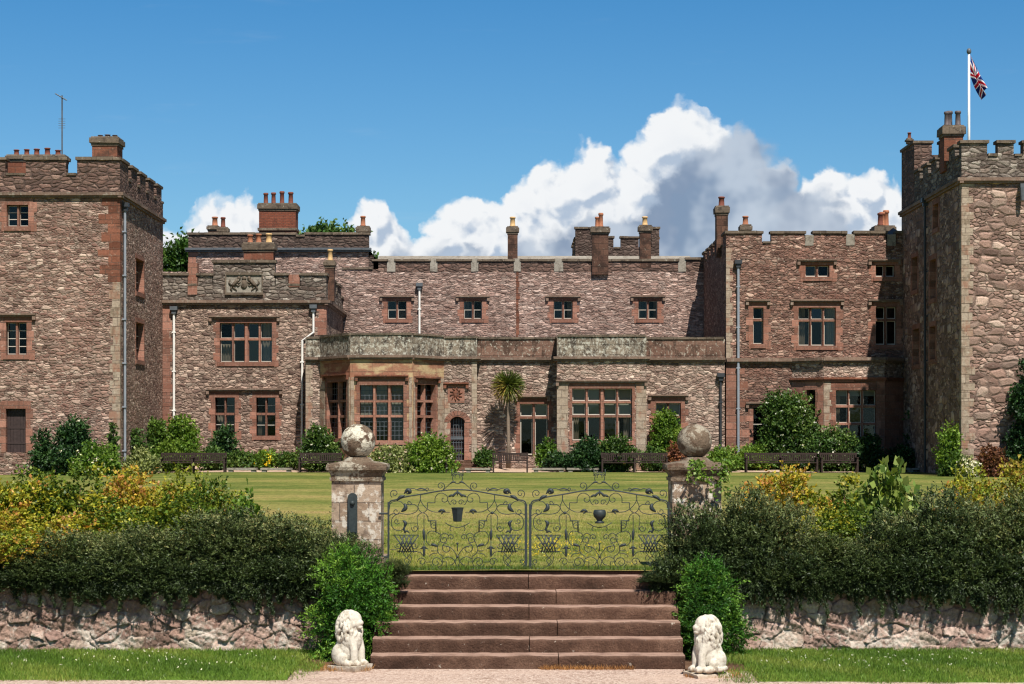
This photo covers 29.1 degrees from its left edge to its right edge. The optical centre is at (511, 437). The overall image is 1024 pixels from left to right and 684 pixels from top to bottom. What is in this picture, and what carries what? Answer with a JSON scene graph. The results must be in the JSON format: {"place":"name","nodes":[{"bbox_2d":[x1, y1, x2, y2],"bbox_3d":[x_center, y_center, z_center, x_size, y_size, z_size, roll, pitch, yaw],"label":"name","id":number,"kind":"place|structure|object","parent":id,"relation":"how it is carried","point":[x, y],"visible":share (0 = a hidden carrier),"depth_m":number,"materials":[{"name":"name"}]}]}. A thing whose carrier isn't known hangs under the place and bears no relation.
{"place":"outdoors","nodes":[
{"label":"outdoors","id":0,"kind":"place"},
{"bbox_2d":[0,646,330,681],"bbox_3d":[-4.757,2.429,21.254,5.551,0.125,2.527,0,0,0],"label":"grass","id":1,"kind":"structure","parent":0,"point":[9,656],"depth_m":21.05,"materials":[{"name":"green plant"}]},
{"bbox_2d":[0,472,1023,570],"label":"lawn","id":2,"kind":"structure","parent":0,"point":[300,493],"depth_m":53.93,"materials":[{"name":"green plant"}]},
{"bbox_2d":[0,510,59,576],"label":"golden shrub","id":3,"kind":"object","parent":2,"relation":"on","point":[14,536],"visible":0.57,"depth_m":22.71,"materials":[{"name":"yellow plant"}]},
{"bbox_2d":[23,427,54,474],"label":"garden shrub","id":4,"kind":"object","parent":2,"relation":"on","point":[39,452],"visible":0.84,"depth_m":82.20,"materials":[{"name":"green plant"}]},
{"bbox_2d":[0,460,83,534],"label":"golden shrub","id":5,"kind":"object","parent":2,"relation":"on","point":[46,507],"visible":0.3,"depth_m":25.18,"materials":[{"name":"yellow plant"}]},
{"bbox_2d":[0,543,85,595],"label":"hedge shrub","id":6,"kind":"object","parent":2,"relation":"on","point":[9,577],"visible":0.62,"depth_m":22.35,"materials":[{"name":"green plant"}]},
{"bbox_2d":[3,523,136,607],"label":"hedge shrub","id":7,"kind":"object","parent":2,"relation":"on","point":[71,538],"visible":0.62,"depth_m":22.43,"materials":[{"name":"green plant"}]},
{"bbox_2d":[43,413,97,474],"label":"garden shrub","id":8,"kind":"object","parent":2,"relation":"on","point":[71,435],"visible":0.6,"depth_m":81.60,"materials":[{"name":"green plant"}]},
{"bbox_2d":[24,461,124,538],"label":"golden shrub","id":9,"kind":"object","parent":2,"relation":"on","point":[75,499],"visible":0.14,"depth_m":25.15,"materials":[{"name":"yellow plant"}]},
{"bbox_2d":[0,134,166,474],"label":"castle tower","id":10,"kind":"structure","parent":2,"relation":"on","point":[81,291],"depth_m":83.30,"materials":[{"name":"stone"}]},
{"bbox_2d":[0,401,32,451],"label":"doorway","id":11,"kind":"structure","parent":10,"relation":"in","point":[18,432],"depth_m":83.49,"materials":[{"name":"pink stone"}]},
{"bbox_2d":[0,313,35,359],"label":"window","id":12,"kind":"structure","parent":10,"relation":"in","point":[6,318],"depth_m":83.29,"materials":[{"name":"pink stone"}]},
{"bbox_2d":[0,198,36,231],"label":"window","id":13,"kind":"structure","parent":10,"relation":"in","point":[6,203],"depth_m":83.29,"materials":[{"name":"pink stone"}]},
{"bbox_2d":[135,317,144,365],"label":"window","id":14,"kind":"structure","parent":10,"relation":"in","point":[140,360],"depth_m":88.68,"materials":[{"name":"red stone"}]},
{"bbox_2d":[67,439,122,475],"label":"garden shrub","id":15,"kind":"object","parent":2,"relation":"on","point":[100,454],"visible":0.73,"depth_m":80.75,"materials":[{"name":"green plant"}]},
{"bbox_2d":[54,490,149,547],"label":"golden shrub","id":16,"kind":"object","parent":2,"relation":"on","point":[109,518],"visible":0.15,"depth_m":24.04,"materials":[{"name":"yellow plant"}]},
{"bbox_2d":[51,519,188,611],"bbox_3d":[-4.449,1.459,22.723,1.832,1.040,1.336,0,0,0],"label":"hedge shrub","id":17,"kind":"object","parent":2,"relation":"on","point":[121,545],"visible":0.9,"depth_m":22.35,"materials":[{"name":"green plant"}]},
{"bbox_2d":[83,462,163,529],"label":"golden shrub","id":18,"kind":"object","parent":2,"relation":"on","point":[122,483],"visible":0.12,"depth_m":25.08,"materials":[{"name":"yellow plant"}]},
{"bbox_2d":[121,444,163,473],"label":"garden shrub","id":19,"kind":"object","parent":2,"relation":"on","point":[144,459],"visible":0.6,"depth_m":83.69,"materials":[{"name":"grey plant"}]},
{"bbox_2d":[119,485,219,537],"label":"golden shrub","id":20,"kind":"object","parent":2,"relation":"on","point":[159,514],"visible":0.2,"depth_m":23.82,"materials":[{"name":"green plant"}]},
{"bbox_2d":[129,462,212,514],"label":"golden shrub","id":21,"kind":"object","parent":2,"relation":"on","point":[170,488],"visible":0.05,"depth_m":24.98,"materials":[{"name":"yellow plant"}]},
{"bbox_2d":[88,505,257,613],"bbox_3d":[-3.875,1.395,22.765,2.216,1.219,1.337,0,0,0],"label":"hedge shrub","id":22,"kind":"object","parent":2,"relation":"on","point":[178,547],"visible":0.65,"depth_m":22.45,"materials":[{"name":"green plant"}]},
{"bbox_2d":[159,453,226,472],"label":"garden bench","id":23,"kind":"object","parent":2,"relation":"on","point":[194,457],"visible":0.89,"depth_m":88.25,"materials":[{"name":"brown wood"}]},
{"bbox_2d":[181,473,262,529],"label":"golden shrub","id":24,"kind":"object","parent":2,"relation":"on","point":[218,497],"visible":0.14,"depth_m":24.39,"materials":[{"name":"green plant"}]},
{"bbox_2d":[170,502,319,610],"bbox_3d":[-3.021,1.345,22.785,1.778,1.242,1.367,0,0,0],"label":"hedge shrub","id":25,"kind":"object","parent":2,"relation":"on","point":[203,562],"visible":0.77,"depth_m":22.39,"materials":[{"name":"green plant"}]},
{"bbox_2d":[219,506,355,615],"bbox_3d":[-2.472,1.415,22.840,1.730,1.248,1.398,0,0,0],"label":"hedge shrub","id":26,"kind":"object","parent":2,"relation":"on","point":[309,535],"visible":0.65,"depth_m":22.50,"materials":[{"name":"green plant"}]},
{"bbox_2d":[284,529,387,605],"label":"hedge shrub","id":27,"kind":"object","parent":2,"relation":"on","point":[309,583],"visible":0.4,"depth_m":22.44,"materials":[{"name":"green plant"}]},
{"bbox_2d":[326,424,389,565],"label":"gate pier","id":28,"kind":"structure","parent":2,"relation":"on","point":[357,478],"depth_m":23.01,"materials":[{"name":"stone"}]},
{"bbox_2d":[379,469,526,569],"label":"iron gate","id":29,"kind":"structure","parent":28,"relation":"attached to","point":[457,512],"depth_m":22.98,"materials":[{"name":"black metal"}]},
{"bbox_2d":[365,557,413,587],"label":"ground cover shrub","id":30,"kind":"object","parent":2,"relation":"on","point":[400,568],"visible":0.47,"depth_m":22.48,"materials":[{"name":"green plant"}]},
{"bbox_2d":[368,442,416,472],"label":"garden shrub","id":31,"kind":"object","parent":2,"relation":"on","point":[395,457],"visible":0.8,"depth_m":87.50,"materials":[{"name":"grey plant"}]},
{"bbox_2d":[404,429,462,472],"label":"garden shrub","id":32,"kind":"object","parent":2,"relation":"on","point":[428,450],"visible":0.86,"depth_m":87.79,"materials":[{"name":"green plant"}]},
{"bbox_2d":[404,563,661,571],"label":"grass","id":33,"kind":"structure","parent":2,"relation":"on","point":[554,567],"depth_m":22.94,"materials":[{"name":"green plant"}]},
{"bbox_2d":[601,453,667,472],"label":"garden bench","id":34,"kind":"object","parent":2,"relation":"on","point":[650,456],"visible":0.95,"depth_m":88.25,"materials":[{"name":"brown wood"}]},
{"bbox_2d":[662,424,726,558],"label":"gate pier","id":35,"kind":"structure","parent":2,"relation":"on","point":[694,441],"depth_m":23.02,"materials":[{"name":"stone"}]},
{"bbox_2d":[529,469,676,569],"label":"iron gate","id":36,"kind":"structure","parent":35,"relation":"attached to","point":[599,515],"depth_m":22.98,"materials":[{"name":"black metal"}]},
{"bbox_2d":[686,458,735,500],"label":"ivy","id":37,"kind":"object","parent":35,"relation":"hanging from","point":[699,465],"visible":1,"depth_m":22.87,"materials":[{"name":"green plant"}]},
{"bbox_2d":[643,493,787,620],"bbox_3d":[2.318,1.376,22.810,1.643,1.482,1.398,0,0,0],"label":"hedge shrub","id":38,"kind":"object","parent":2,"relation":"on","point":[699,542],"visible":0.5,"depth_m":22.48,"materials":[{"name":"green plant"}]},
{"bbox_2d":[696,480,843,617],"bbox_3d":[2.935,1.268,22.815,1.689,1.588,1.367,0,0,0],"label":"hedge shrub","id":39,"kind":"object","parent":2,"relation":"on","point":[767,535],"visible":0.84,"depth_m":22.51,"materials":[{"name":"green plant"}]},
{"bbox_2d":[744,453,818,472],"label":"garden bench","id":40,"kind":"object","parent":2,"relation":"on","point":[772,456],"visible":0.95,"depth_m":88.25,"materials":[{"name":"brown wood"}]},
{"bbox_2d":[740,460,846,554],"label":"golden shrub","id":41,"kind":"object","parent":2,"relation":"on","point":[786,488],"visible":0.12,"depth_m":24.90,"materials":[{"name":"yellow plant"}]},
{"bbox_2d":[751,527,866,604],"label":"hedge shrub","id":42,"kind":"object","parent":2,"relation":"on","point":[835,545],"visible":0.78,"depth_m":22.37,"materials":[{"name":"green plant"}]},
{"bbox_2d":[783,495,871,546],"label":"golden shrub","id":43,"kind":"object","parent":2,"relation":"on","point":[833,525],"visible":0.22,"depth_m":23.31,"materials":[{"name":"green plant"}]},
{"bbox_2d":[819,471,870,521],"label":"golden shrub","id":44,"kind":"object","parent":2,"relation":"on","point":[848,480],"visible":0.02,"depth_m":24.46,"materials":[{"name":"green plant"}]},
{"bbox_2d":[813,532,911,604],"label":"hedge shrub","id":45,"kind":"object","parent":2,"relation":"on","point":[856,550],"visible":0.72,"depth_m":22.38,"materials":[{"name":"green plant"}]},
{"bbox_2d":[844,455,932,544],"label":"leafy shrub","id":46,"kind":"object","parent":2,"relation":"on","point":[887,487],"visible":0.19,"depth_m":24.01,"materials":[{"name":"green plant"}]},
{"bbox_2d":[844,504,979,618],"bbox_3d":[4.598,1.404,22.810,1.643,1.317,1.398,0,0,0],"label":"hedge shrub","id":47,"kind":"object","parent":2,"relation":"on","point":[879,527],"visible":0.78,"depth_m":22.37,"materials":[{"name":"green plant"}]},
{"bbox_2d":[931,419,967,476],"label":"garden shrub","id":48,"kind":"object","parent":2,"relation":"on","point":[949,441],"visible":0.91,"depth_m":79.27,"materials":[{"name":"green plant"}]},
{"bbox_2d":[889,478,1023,616],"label":"hedge shrub","id":49,"kind":"object","parent":2,"relation":"on","point":[940,511],"visible":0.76,"depth_m":22.50,"materials":[{"name":"green plant"}]},
{"bbox_2d":[898,111,1023,473],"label":"castle tower","id":50,"kind":"structure","parent":2,"relation":"on","point":[961,213],"depth_m":80.12,"materials":[{"name":"stone"}]},
{"bbox_2d":[928,253,936,304],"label":"window","id":51,"kind":"structure","parent":50,"relation":"in","point":[932,259],"depth_m":86.04,"materials":[{"name":"red stone"}]},
{"bbox_2d":[1001,358,1023,476],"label":"wall creeper","id":52,"kind":"object","parent":50,"relation":"attached to","point":[1015,405],"depth_m":79.13,"materials":[{"name":"green plant"}]},
{"bbox_2d":[932,460,1001,527],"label":"golden shrub","id":53,"kind":"object","parent":2,"relation":"on","point":[960,482],"visible":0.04,"depth_m":25.39,"materials":[{"name":"yellow plant"}]},
{"bbox_2d":[920,483,1023,624],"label":"hedge shrub","id":54,"kind":"object","parent":2,"relation":"on","point":[1002,544],"visible":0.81,"depth_m":22.38,"materials":[{"name":"green plant"}]},
{"bbox_2d":[962,454,1023,522],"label":"golden shrub","id":55,"kind":"object","parent":2,"relation":"on","point":[1013,471],"visible":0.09,"depth_m":25.12,"materials":[{"name":"yellow plant"}]},
{"bbox_2d":[975,443,1010,476],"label":"garden shrub","id":56,"kind":"object","parent":2,"relation":"on","point":[989,458],"visible":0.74,"depth_m":78.87,"materials":[{"name":"red plant"}]},
{"bbox_2d":[0,649,1023,683],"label":"path","id":57,"kind":"structure","parent":0,"point":[510,676],"depth_m":20.21,"materials":[{"name":"beige gravel"}]},
{"bbox_2d":[0,578,379,651],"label":"retaining wall","id":58,"kind":"structure","parent":57,"relation":"on","point":[204,619],"depth_m":22.48,"materials":[{"name":"beige stone"}]},
{"bbox_2d":[295,654,370,666],"bbox_3d":[-2.125,2.466,21.875,1.250,0.010,1.450,0,0,0],"label":"bed","id":59,"kind":"object","parent":57,"relation":"on","point":[316,660],"visible":0.04,"depth_m":21.71,"materials":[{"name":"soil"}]},
{"bbox_2d":[292,538,404,662],"bbox_3d":[-1.728,2.019,21.945,1.230,1.800,1.120,0,0,34],"label":"yew bush","id":60,"kind":"object","parent":59,"relation":"on","point":[350,588],"visible":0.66,"depth_m":21.81,"materials":[{"name":"green plant"}]},
{"bbox_2d":[327,610,372,672],"bbox_3d":[-1.732,2.176,21.008,0.397,0.687,0.349,0,0,32],"label":"lion statue","id":61,"kind":"object","parent":57,"relation":"on","point":[348,653],"visible":1,"depth_m":20.89,"materials":[{"name":"white stone"}]},
{"bbox_2d":[371,571,684,668],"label":"garden steps","id":62,"kind":"structure","parent":57,"relation":"on","point":[479,620],"depth_m":21.71,"materials":[{"name":"red stone"}]},
{"bbox_2d":[683,614,731,678],"bbox_3d":[2.037,2.176,20.440,0.400,0.687,0.346,0,0,-24],"label":"lion statue","id":63,"kind":"object","parent":57,"relation":"on","point":[709,659],"visible":1,"depth_m":20.35,"materials":[{"name":"white stone"}]},
{"bbox_2d":[685,658,751,670],"bbox_3d":[2.400,2.468,21.750,1.100,0.008,1.700,0,0,0],"label":"bed","id":64,"kind":"object","parent":57,"relation":"on","point":[688,662],"visible":0.14,"depth_m":21.38,"materials":[{"name":"soil"}]},
{"bbox_2d":[671,549,760,660],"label":"yew bush","id":65,"kind":"object","parent":64,"relation":"on","point":[705,593],"visible":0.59,"depth_m":21.85,"materials":[{"name":"green plant"}]},
{"bbox_2d":[676,587,1023,651],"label":"retaining wall","id":66,"kind":"structure","parent":57,"relation":"on","point":[914,624],"depth_m":22.48,"materials":[{"name":"beige stone"}]},
{"bbox_2d":[718,645,1023,683],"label":"grass verge","id":67,"kind":"object","parent":57,"relation":"on","point":[914,679],"depth_m":20.23,"materials":[{"name":"green plant"}]},
{"bbox_2d":[0,0,1023,256],"label":"sky","id":68,"kind":"structure","parent":0,"point":[437,123],"materials":[{"name":"blue"}]},
{"bbox_2d":[163,466,914,471],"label":"terrace","id":69,"kind":"structure","parent":0,"point":[495,470],"depth_m":89.29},
{"bbox_2d":[151,413,205,472],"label":"garden shrub","id":70,"kind":"object","parent":69,"relation":"on","point":[178,437],"visible":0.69,"depth_m":89.24,"materials":[{"name":"green plant"}]},
{"bbox_2d":[163,226,194,271],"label":"broadleaf tree","id":71,"kind":"object","parent":69,"relation":"on","point":[175,256],"visible":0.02,"depth_m":121.09,"materials":[{"name":"green plant"}]},
{"bbox_2d":[204,420,242,458],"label":"garden shrub","id":72,"kind":"object","parent":69,"relation":"on","point":[223,438],"visible":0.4,"depth_m":91.39,"materials":[{"name":"green plant"}]},
{"bbox_2d":[225,447,258,467],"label":"garden shrub","id":73,"kind":"object","parent":69,"relation":"on","point":[240,459],"visible":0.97,"depth_m":90.21,"materials":[{"name":"green plant"}]},
{"bbox_2d":[162,233,346,472],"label":"castle wing","id":74,"kind":"structure","parent":69,"relation":"on","point":[236,333],"depth_m":93.50,"materials":[{"name":"brown stone"}]},
{"bbox_2d":[208,391,240,438],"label":"window","id":75,"kind":"structure","parent":74,"relation":"in","point":[221,417],"depth_m":93.49,"materials":[{"name":"pink stone"}]},
{"bbox_2d":[208,315,279,366],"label":"window","id":76,"kind":"structure","parent":74,"relation":"in","point":[270,349],"depth_m":93.49,"materials":[{"name":"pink stone"}]},
{"bbox_2d":[249,391,281,439],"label":"window","id":77,"kind":"structure","parent":74,"relation":"in","point":[255,394],"depth_m":93.49,"materials":[{"name":"pink stone"}]},
{"bbox_2d":[252,448,278,470],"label":"garden shrub","id":78,"kind":"object","parent":69,"relation":"on","point":[263,458],"visible":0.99,"depth_m":90.17,"materials":[{"name":"green plant"}]},
{"bbox_2d":[295,422,344,471],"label":"garden shrub","id":79,"kind":"object","parent":69,"relation":"on","point":[319,440],"visible":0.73,"depth_m":89.02,"materials":[{"name":"green plant"}]},
{"bbox_2d":[163,191,724,472],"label":"castle range","id":80,"kind":"structure","parent":69,"relation":"on","point":[601,343],"depth_m":91.63,"materials":[{"name":"stone"}]},
{"bbox_2d":[325,377,347,442],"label":"window","id":81,"kind":"structure","parent":80,"relation":"in","point":[329,401],"depth_m":90.15,"materials":[{"name":"red stone"}]},
{"bbox_2d":[355,378,408,444],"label":"window","id":82,"kind":"structure","parent":80,"relation":"in","point":[380,397],"depth_m":88.83,"materials":[{"name":"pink stone"}]},
{"bbox_2d":[379,295,413,322],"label":"window","id":83,"kind":"structure","parent":80,"relation":"in","point":[401,316],"depth_m":102.77,"materials":[{"name":"pink stone"}]},
{"bbox_2d":[415,379,437,441],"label":"window","id":84,"kind":"structure","parent":80,"relation":"in","point":[433,390],"depth_m":89.66,"materials":[{"name":"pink stone"}]},
{"bbox_2d":[456,295,489,322],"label":"window","id":85,"kind":"structure","parent":80,"relation":"in","point":[480,317],"depth_m":102.77,"materials":[{"name":"pink stone"}]},
{"bbox_2d":[514,395,553,455],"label":"window","id":86,"kind":"structure","parent":80,"relation":"in","point":[533,407],"depth_m":91.48,"materials":[{"name":"pink stone"}]},
{"bbox_2d":[546,295,580,322],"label":"window","id":87,"kind":"structure","parent":80,"relation":"in","point":[571,300],"depth_m":102.77,"materials":[{"name":"pink stone"}]},
{"bbox_2d":[568,383,635,445],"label":"window","id":88,"kind":"structure","parent":80,"relation":"in","point":[601,401],"depth_m":90.54,"materials":[{"name":"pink stone"}]},
{"bbox_2d":[631,295,664,322],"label":"window","id":89,"kind":"structure","parent":80,"relation":"in","point":[658,305],"depth_m":102.77,"materials":[{"name":"pink stone"}]},
{"bbox_2d":[648,394,688,439],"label":"window","id":90,"kind":"structure","parent":80,"relation":"in","point":[675,402],"depth_m":91.48,"materials":[{"name":"pink stone"}]},
{"bbox_2d":[490,369,525,467],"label":"cabbage palm","id":91,"kind":"object","parent":69,"relation":"on","point":[509,385],"visible":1,"depth_m":90.20,"materials":[{"name":"green plant"}]},
{"bbox_2d":[562,433,611,471],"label":"garden shrub","id":92,"kind":"object","parent":69,"relation":"on","point":[583,454],"visible":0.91,"depth_m":88.57,"materials":[{"name":"green plant"}]},
{"bbox_2d":[594,433,643,471],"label":"garden shrub","id":93,"kind":"object","parent":69,"relation":"on","point":[612,444],"visible":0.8,"depth_m":88.65,"materials":[{"name":"green plant"}]},
{"bbox_2d":[647,406,682,469],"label":"climbing shrub","id":94,"kind":"object","parent":69,"relation":"on","point":[665,428],"visible":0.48,"depth_m":90.59,"materials":[{"name":"green plant"}]},
{"bbox_2d":[706,440,743,470],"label":"garden shrub","id":95,"kind":"object","parent":69,"relation":"on","point":[724,453],"visible":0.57,"depth_m":89.30,"materials":[{"name":"green plant"}]},
{"bbox_2d":[734,441,777,470],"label":"garden shrub","id":96,"kind":"object","parent":69,"relation":"on","point":[754,448],"visible":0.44,"depth_m":90.13,"materials":[{"name":"green plant"}]},
{"bbox_2d":[755,386,821,469],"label":"bush","id":97,"kind":"object","parent":69,"relation":"on","point":[789,422],"visible":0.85,"depth_m":90.52,"materials":[{"name":"green plant"}]},
{"bbox_2d":[702,196,903,472],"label":"castle wing","id":98,"kind":"structure","parent":69,"relation":"on","point":[818,315],"depth_m":92.00,"materials":[{"name":"brown stone"}]},
{"bbox_2d":[746,299,770,348],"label":"window","id":99,"kind":"structure","parent":98,"relation":"in","point":[751,304],"depth_m":91.99,"materials":[{"name":"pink stone"}]},
{"bbox_2d":[797,259,836,281],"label":"window","id":100,"kind":"structure","parent":98,"relation":"in","point":[831,276],"depth_m":91.99,"materials":[{"name":"pink stone"}]},
{"bbox_2d":[790,299,843,350],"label":"window","id":101,"kind":"structure","parent":98,"relation":"in","point":[799,306],"depth_m":91.99,"materials":[{"name":"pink stone"}]},
{"bbox_2d":[831,385,880,439],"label":"window","id":102,"kind":"structure","parent":98,"relation":"in","point":[837,390],"depth_m":90.92,"materials":[{"name":"red stone"}]},
{"bbox_2d":[868,259,902,281],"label":"window","id":103,"kind":"structure","parent":98,"relation":"in","point":[874,263],"depth_m":91.99,"materials":[{"name":"pink stone"}]},
{"bbox_2d":[868,299,902,349],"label":"window","id":104,"kind":"structure","parent":98,"relation":"in","point":[896,304],"depth_m":91.99,"materials":[{"name":"red stone"}]},
{"bbox_2d":[795,422,861,472],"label":"garden shrub","id":105,"kind":"object","parent":69,"relation":"on","point":[829,440],"visible":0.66,"depth_m":89.28,"materials":[{"name":"green plant"}]},
{"bbox_2d":[849,430,891,471],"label":"garden shrub","id":106,"kind":"object","parent":69,"relation":"on","point":[867,450],"visible":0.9,"depth_m":88.99,"materials":[{"name":"green plant"}]},
{"bbox_2d":[883,442,914,470],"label":"garden shrub","id":107,"kind":"object","parent":69,"relation":"on","point":[906,454],"visible":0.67,"depth_m":89.31,"materials":[{"name":"green plant"}]},
{"bbox_2d":[571,227,659,255],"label":"castle tower","id":108,"kind":"structure","parent":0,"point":[581,245],"depth_m":125.00,"materials":[{"name":"stone"}]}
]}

